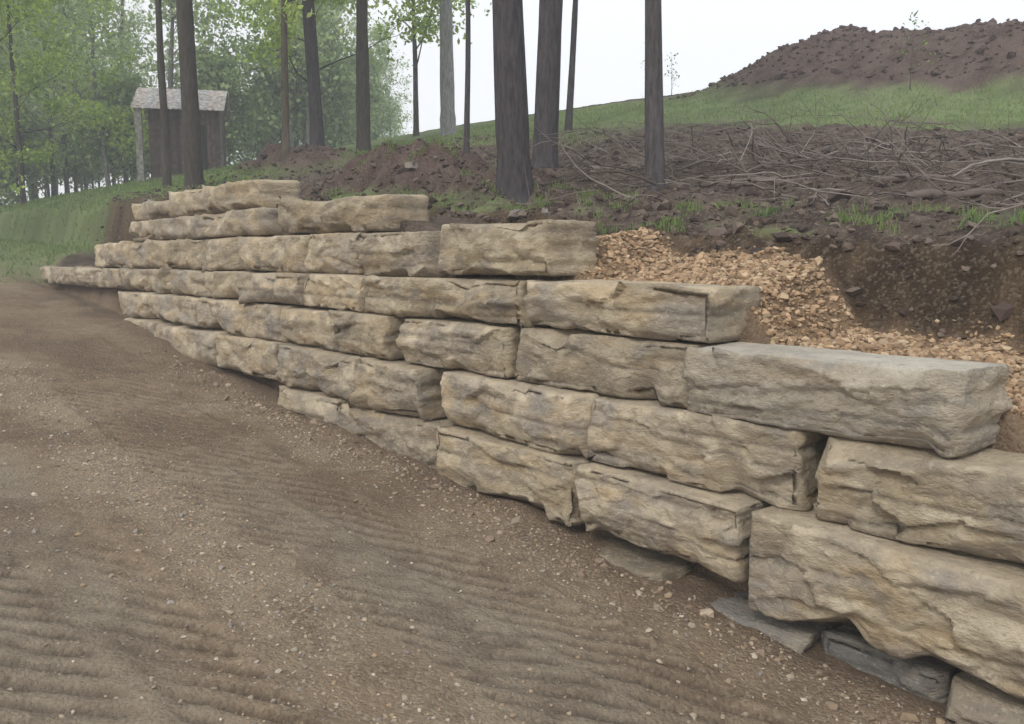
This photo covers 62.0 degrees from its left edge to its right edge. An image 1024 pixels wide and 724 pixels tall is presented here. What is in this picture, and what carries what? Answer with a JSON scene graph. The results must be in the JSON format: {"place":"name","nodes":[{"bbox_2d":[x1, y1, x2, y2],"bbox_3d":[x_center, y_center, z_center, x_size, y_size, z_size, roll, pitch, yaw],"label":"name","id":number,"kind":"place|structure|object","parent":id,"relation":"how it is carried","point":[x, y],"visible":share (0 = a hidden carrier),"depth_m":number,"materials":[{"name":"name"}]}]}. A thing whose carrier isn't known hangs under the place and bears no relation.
{"place":"outdoors","nodes":[
{"label":"outdoors","id":0,"kind":"place"},
{"bbox_2d":[0,362,939,723],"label":"road gravel","id":1,"kind":"structure","parent":0,"point":[280,608],"depth_m":5.11,"materials":[{"name":"beige gravel"}]},
{"bbox_2d":[0,20,1023,723],"bbox_3d":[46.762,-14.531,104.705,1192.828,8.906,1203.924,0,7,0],"label":"ground","id":2,"kind":"structure","parent":0,"point":[80,334],"depth_m":5.60,"materials":[{"name":"brown soil"}]},
{"bbox_2d":[0,0,88,199],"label":"maple tree","id":3,"kind":"object","parent":2,"relation":"on","point":[16,9],"visible":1,"depth_m":25.25,"materials":[{"name":"green plant"}]},
{"bbox_2d":[40,265,92,285],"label":"limestone block","id":4,"kind":"structure","parent":2,"relation":"on","point":[51,275],"depth_m":17.01,"materials":[{"name":"beige stone"}]},
{"bbox_2d":[0,0,149,204],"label":"maple tree","id":5,"kind":"object","parent":2,"relation":"on","point":[31,75],"visible":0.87,"depth_m":30.70,"materials":[{"name":"green plant"}]},
{"bbox_2d":[73,267,125,288],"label":"limestone block","id":6,"kind":"structure","parent":2,"relation":"on","point":[94,277],"depth_m":15.07,"materials":[{"name":"beige stone"}]},
{"bbox_2d":[94,241,140,268],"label":"limestone block","id":7,"kind":"structure","parent":6,"relation":"on","point":[109,254],"depth_m":14.41,"materials":[{"name":"beige stone"}]},
{"bbox_2d":[124,317,170,333],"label":"limestone block","id":8,"kind":"structure","parent":2,"relation":"on","point":[149,325],"depth_m":12.94,"materials":[{"name":"beige stone"}]},
{"bbox_2d":[118,291,162,318],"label":"limestone block","id":9,"kind":"structure","parent":8,"relation":"on","point":[137,304],"depth_m":13.30,"materials":[{"name":"beige stone"}]},
{"bbox_2d":[119,266,185,293],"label":"limestone block","id":10,"kind":"structure","parent":9,"relation":"on","point":[156,280],"depth_m":13.13,"materials":[{"name":"beige stone"}]},
{"bbox_2d":[155,0,172,186],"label":"ash tree","id":11,"kind":"object","parent":2,"relation":"on","point":[166,167],"visible":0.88,"depth_m":20.32,"materials":[{"name":"grey plant"}]},
{"bbox_2d":[130,87,231,181],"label":"wooden shed","id":12,"kind":"structure","parent":2,"relation":"on","point":[214,111],"depth_m":29.43,"materials":[{"name":"grey wood"}]},
{"bbox_2d":[200,125,206,170],"bbox_3d":[-10.898,-7.176,29.613,0.522,2.066,0.026,-1,7,-12],"label":"door","id":13,"kind":"structure","parent":12,"relation":"in","point":[203,138],"depth_m":29.60,"materials":[{"name":"wood"}]},
{"bbox_2d":[154,322,228,366],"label":"limestone block","id":14,"kind":"structure","parent":2,"relation":"on","point":[195,343],"depth_m":11.37,"materials":[{"name":"beige stone"}]},
{"bbox_2d":[156,294,218,328],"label":"limestone block","id":15,"kind":"structure","parent":14,"relation":"on","point":[178,308],"depth_m":11.83,"materials":[{"name":"beige stone"}]},
{"bbox_2d":[0,0,412,205],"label":"distant woods","id":16,"kind":"object","parent":2,"relation":"on","point":[254,125],"visible":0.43,"depth_m":42.02,"materials":[{"name":"green plant"}]},
{"bbox_2d":[176,0,314,188],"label":"oak tree","id":17,"kind":"object","parent":2,"relation":"on","point":[193,162],"visible":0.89,"depth_m":18.28,"materials":[{"name":"grey plant"}]},
{"bbox_2d":[214,333,294,379],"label":"limestone block","id":18,"kind":"structure","parent":2,"relation":"on","point":[256,357],"depth_m":10.06,"materials":[{"name":"beige stone"}]},
{"bbox_2d":[197,297,297,341],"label":"limestone block","id":19,"kind":"structure","parent":18,"relation":"on","point":[261,320],"depth_m":10.29,"materials":[{"name":"beige stone"}]},
{"bbox_2d":[166,270,262,297],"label":"limestone block","id":20,"kind":"structure","parent":19,"relation":"on","point":[217,284],"depth_m":11.32,"materials":[{"name":"beige stone"}]},
{"bbox_2d":[129,238,209,272],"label":"limestone block","id":21,"kind":"structure","parent":20,"relation":"on","point":[186,253],"depth_m":12.40,"materials":[{"name":"beige stone"}]},
{"bbox_2d":[129,215,202,240],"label":"limestone block","id":22,"kind":"structure","parent":21,"relation":"on","point":[182,227],"depth_m":12.56,"materials":[{"name":"beige stone"}]},
{"bbox_2d":[131,199,175,220],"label":"limestone block","id":23,"kind":"structure","parent":22,"relation":"on","point":[149,209],"depth_m":13.12,"materials":[{"name":"beige stone"}]},
{"bbox_2d":[237,272,309,304],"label":"limestone block","id":24,"kind":"structure","parent":19,"relation":"on","point":[284,288],"depth_m":9.72,"materials":[{"name":"beige stone"}]},
{"bbox_2d":[205,235,310,273],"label":"limestone block","id":25,"kind":"structure","parent":24,"relation":"on","point":[284,253],"depth_m":10.11,"materials":[{"name":"beige stone"}]},
{"bbox_2d":[194,207,281,238],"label":"limestone block","id":26,"kind":"structure","parent":25,"relation":"on","point":[261,221],"depth_m":10.59,"materials":[{"name":"beige stone"}]},
{"bbox_2d":[168,180,301,216],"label":"limestone block","id":27,"kind":"structure","parent":26,"relation":"on","point":[229,196],"depth_m":10.69,"materials":[{"name":"beige stone"}]},
{"bbox_2d":[277,385,347,425],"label":"limestone block","id":28,"kind":"structure","parent":2,"relation":"on","point":[316,404],"depth_m":8.85,"materials":[{"name":"beige stone"}]},
{"bbox_2d":[276,343,370,399],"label":"limestone block","id":29,"kind":"structure","parent":28,"relation":"on","point":[331,373],"depth_m":8.65,"materials":[{"name":"beige stone"}]},
{"bbox_2d":[279,306,337,350],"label":"limestone block","id":30,"kind":"structure","parent":29,"relation":"on","point":[304,325],"depth_m":8.98,"materials":[{"name":"beige stone"}]},
{"bbox_2d":[303,273,365,311],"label":"limestone block","id":31,"kind":"structure","parent":30,"relation":"on","point":[340,291],"depth_m":8.61,"materials":[{"name":"beige stone"}]},
{"bbox_2d":[304,232,377,273],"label":"limestone block","id":32,"kind":"structure","parent":31,"relation":"on","point":[333,253],"depth_m":8.76,"materials":[{"name":"beige stone"}]},
{"bbox_2d":[328,310,419,359],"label":"limestone block","id":33,"kind":"structure","parent":29,"relation":"on","point":[367,334],"depth_m":7.99,"materials":[{"name":"beige stone"}]},
{"bbox_2d":[302,0,324,145],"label":"oak tree","id":34,"kind":"object","parent":2,"relation":"on","point":[316,132],"visible":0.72,"depth_m":21.17,"materials":[{"name":"brown plant"}]},
{"bbox_2d":[203,0,491,127],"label":"maple tree","id":35,"kind":"object","parent":2,"relation":"on","point":[276,24],"visible":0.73,"depth_m":27.14,"materials":[{"name":"green plant"}]},
{"bbox_2d":[281,0,419,161],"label":"ash tree","id":36,"kind":"object","parent":2,"relation":"on","point":[285,104],"visible":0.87,"depth_m":19.29,"materials":[{"name":"brown plant"}]},
{"bbox_2d":[356,0,370,151],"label":"oak tree","id":37,"kind":"object","parent":2,"relation":"on","point":[363,141],"visible":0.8,"depth_m":21.18,"materials":[{"name":"brown plant"}]},
{"bbox_2d":[319,0,476,136],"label":"maple tree","id":38,"kind":"object","parent":2,"relation":"on","point":[415,85],"visible":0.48,"depth_m":29.65,"materials":[{"name":"green plant"}]},
{"bbox_2d":[339,403,459,470],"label":"limestone block","id":39,"kind":"structure","parent":2,"relation":"on","point":[413,437],"depth_m":7.65,"materials":[{"name":"beige stone"}]},
{"bbox_2d":[348,357,457,420],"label":"limestone block","id":40,"kind":"structure","parent":39,"relation":"on","point":[401,386],"depth_m":7.54,"materials":[{"name":"beige stone"}]},
{"bbox_2d":[439,0,455,136],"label":"birch tree","id":41,"kind":"object","parent":2,"relation":"on","point":[447,110],"visible":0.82,"depth_m":24.99,"materials":[{"name":"grey plant"}]},
{"bbox_2d":[463,0,470,153],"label":"ash tree","id":42,"kind":"object","parent":2,"relation":"on","point":[466,146],"visible":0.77,"depth_m":15.46,"materials":[{"name":"brown plant"}]},
{"bbox_2d":[0,74,1023,284],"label":"grass","id":43,"kind":"structure","parent":2,"relation":"on","point":[10,207],"depth_m":18.62,"materials":[{"name":"green plant"}]},
{"bbox_2d":[492,0,533,202],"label":"oak tree","id":44,"kind":"object","parent":2,"relation":"on","point":[511,110],"visible":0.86,"depth_m":9.58,"materials":[{"name":"grey plant"}]},
{"bbox_2d":[125,349,944,723],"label":"rubble","id":45,"kind":"object","parent":2,"relation":"on","point":[909,715],"visible":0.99,"depth_m":5.75,"materials":[{"name":"gravel"}]},
{"bbox_2d":[531,0,562,168],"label":"oak tree","id":46,"kind":"object","parent":2,"relation":"on","point":[547,99],"visible":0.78,"depth_m":12.95,"materials":[{"name":"grey plant"}]},
{"bbox_2d":[95,124,1023,338],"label":"soil clods","id":47,"kind":"object","parent":2,"relation":"on","point":[1002,312],"visible":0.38,"depth_m":9.05,"materials":[{"name":"brown soil"}]},
{"bbox_2d":[564,0,577,130],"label":"maple tree","id":48,"kind":"object","parent":2,"relation":"on","point":[569,105],"visible":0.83,"depth_m":19.30,"materials":[{"name":"brown plant"}]},
{"bbox_2d":[129,122,1023,243],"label":"leaf litter","id":49,"kind":"object","parent":2,"relation":"on","point":[786,217],"visible":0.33,"depth_m":10.63,"materials":[{"name":"brown plant"}]},
{"bbox_2d":[599,531,696,580],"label":"limestone block","id":50,"kind":"structure","parent":2,"relation":"on","point":[639,561],"depth_m":5.59,"materials":[{"name":"beige stone"}]},
{"bbox_2d":[644,0,666,191],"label":"maple tree","id":51,"kind":"object","parent":2,"relation":"on","point":[654,166],"visible":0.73,"depth_m":9.83,"materials":[{"name":"grey plant"}]},
{"bbox_2d":[665,52,679,96],"bbox_3d":[4.965,-8.916,26.597,0.615,1.554,0.976,0,7,0],"label":"sapling","id":52,"kind":"object","parent":2,"relation":"on","point":[671,72],"visible":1,"depth_m":26.70,"materials":[{"name":"green plant"}]},
{"bbox_2d":[574,462,773,582],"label":"limestone block","id":53,"kind":"structure","parent":2,"relation":"on","point":[708,529],"depth_m":5.24,"materials":[{"name":"beige stone"}]},
{"bbox_2d":[587,396,829,510],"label":"limestone block","id":54,"kind":"structure","parent":53,"relation":"on","point":[776,466],"depth_m":5.09,"materials":[{"name":"beige stone"}]},
{"bbox_2d":[682,342,1011,457],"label":"limestone block","id":55,"kind":"structure","parent":54,"relation":"on","point":[945,408],"depth_m":4.37,"materials":[{"name":"beige stone"}]},
{"bbox_2d":[444,76,1023,257],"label":"brush pile","id":56,"kind":"object","parent":2,"relation":"on","point":[748,180],"visible":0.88,"depth_m":9.64,"materials":[{"name":"brown wood"}]},
{"bbox_2d":[711,591,841,654],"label":"limestone block","id":57,"kind":"structure","parent":2,"relation":"on","point":[800,637],"depth_m":4.80,"materials":[{"name":"grey stone"}]},
{"bbox_2d":[669,18,1023,99],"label":"mound clods","id":58,"kind":"object","parent":2,"relation":"on","point":[980,50],"visible":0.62,"depth_m":20.85,"materials":[{"name":"brown soil"}]},
{"bbox_2d":[747,199,1023,230],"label":"weed tuft","id":59,"kind":"object","parent":2,"relation":"on","point":[767,213],"visible":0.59,"depth_m":6.27,"materials":[{"name":"green plant"}]},
{"bbox_2d":[820,622,959,703],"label":"limestone block","id":60,"kind":"structure","parent":2,"relation":"on","point":[929,677],"depth_m":4.38,"materials":[{"name":"grey stone"}]},
{"bbox_2d":[748,506,1023,699],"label":"limestone block","id":61,"kind":"structure","parent":60,"relation":"on","point":[963,611],"depth_m":4.12,"materials":[{"name":"beige stone"}]},
{"bbox_2d":[813,436,1023,563],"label":"limestone block","id":62,"kind":"structure","parent":61,"relation":"on","point":[972,503],"depth_m":4.09,"materials":[{"name":"beige stone"}]},
{"bbox_2d":[895,10,938,88],"bbox_3d":[8.623,-6.593,18.244,0.840,1.727,0.643,0,7,0],"label":"sapling","id":63,"kind":"object","parent":2,"relation":"on","point":[914,23],"visible":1,"depth_m":18.25,"materials":[{"name":"green plant"}]},
{"bbox_2d":[945,671,1023,723],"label":"limestone block","id":64,"kind":"structure","parent":2,"relation":"on","point":[972,699],"depth_m":3.91,"materials":[{"name":"beige stone"}]},
{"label":"limestone block","id":65,"kind":"object","parent":2,"relation":"on","visible":0},
{"bbox_2d":[436,425,596,526],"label":"limestone block","id":66,"kind":"structure","parent":65,"relation":"on","point":[480,460],"depth_m":6.44,"materials":[{"name":"beige stone"}]},
{"bbox_2d":[440,370,609,458],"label":"limestone block","id":67,"kind":"structure","parent":66,"relation":"on","point":[546,418],"depth_m":6.35,"materials":[{"name":"beige stone"}]},
{"bbox_2d":[396,317,520,377],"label":"limestone block","id":68,"kind":"structure","parent":67,"relation":"on","point":[483,347],"depth_m":7.00,"materials":[{"name":"beige stone"}]},
{"bbox_2d":[364,275,547,327],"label":"limestone block","id":69,"kind":"structure","parent":68,"relation":"on","point":[494,300],"depth_m":7.12,"materials":[{"name":"beige stone"}]},
{"bbox_2d":[355,231,448,277],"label":"limestone block","id":70,"kind":"structure","parent":69,"relation":"on","point":[401,254],"depth_m":7.80,"materials":[{"name":"beige stone"}]},
{"bbox_2d":[277,194,429,233],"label":"limestone block","id":71,"kind":"structure","parent":70,"relation":"on","point":[386,212],"depth_m":8.51,"materials":[{"name":"beige stone"}]},
{"bbox_2d":[437,219,598,276],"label":"limestone block","id":72,"kind":"structure","parent":69,"relation":"on","point":[547,247],"depth_m":6.58,"materials":[{"name":"beige stone"}]},
{"bbox_2d":[515,327,724,407],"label":"limestone block","id":73,"kind":"structure","parent":67,"relation":"on","point":[620,365],"depth_m":5.79,"materials":[{"name":"beige stone"}]},
{"bbox_2d":[523,279,760,342],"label":"limestone block","id":74,"kind":"structure","parent":73,"relation":"on","point":[702,313],"depth_m":5.53,"materials":[{"name":"beige stone"}]},
{"bbox_2d":[0,0,1023,203],"label":"sky","id":75,"kind":"structure","parent":0,"point":[712,40],"materials":[{"name":"white"}]},
{"bbox_2d":[580,226,1023,418],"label":"backfill gravel","id":76,"kind":"structure","parent":0,"point":[665,267],"depth_m":5.79,"materials":[{"name":"beige gravel"}]}
]}

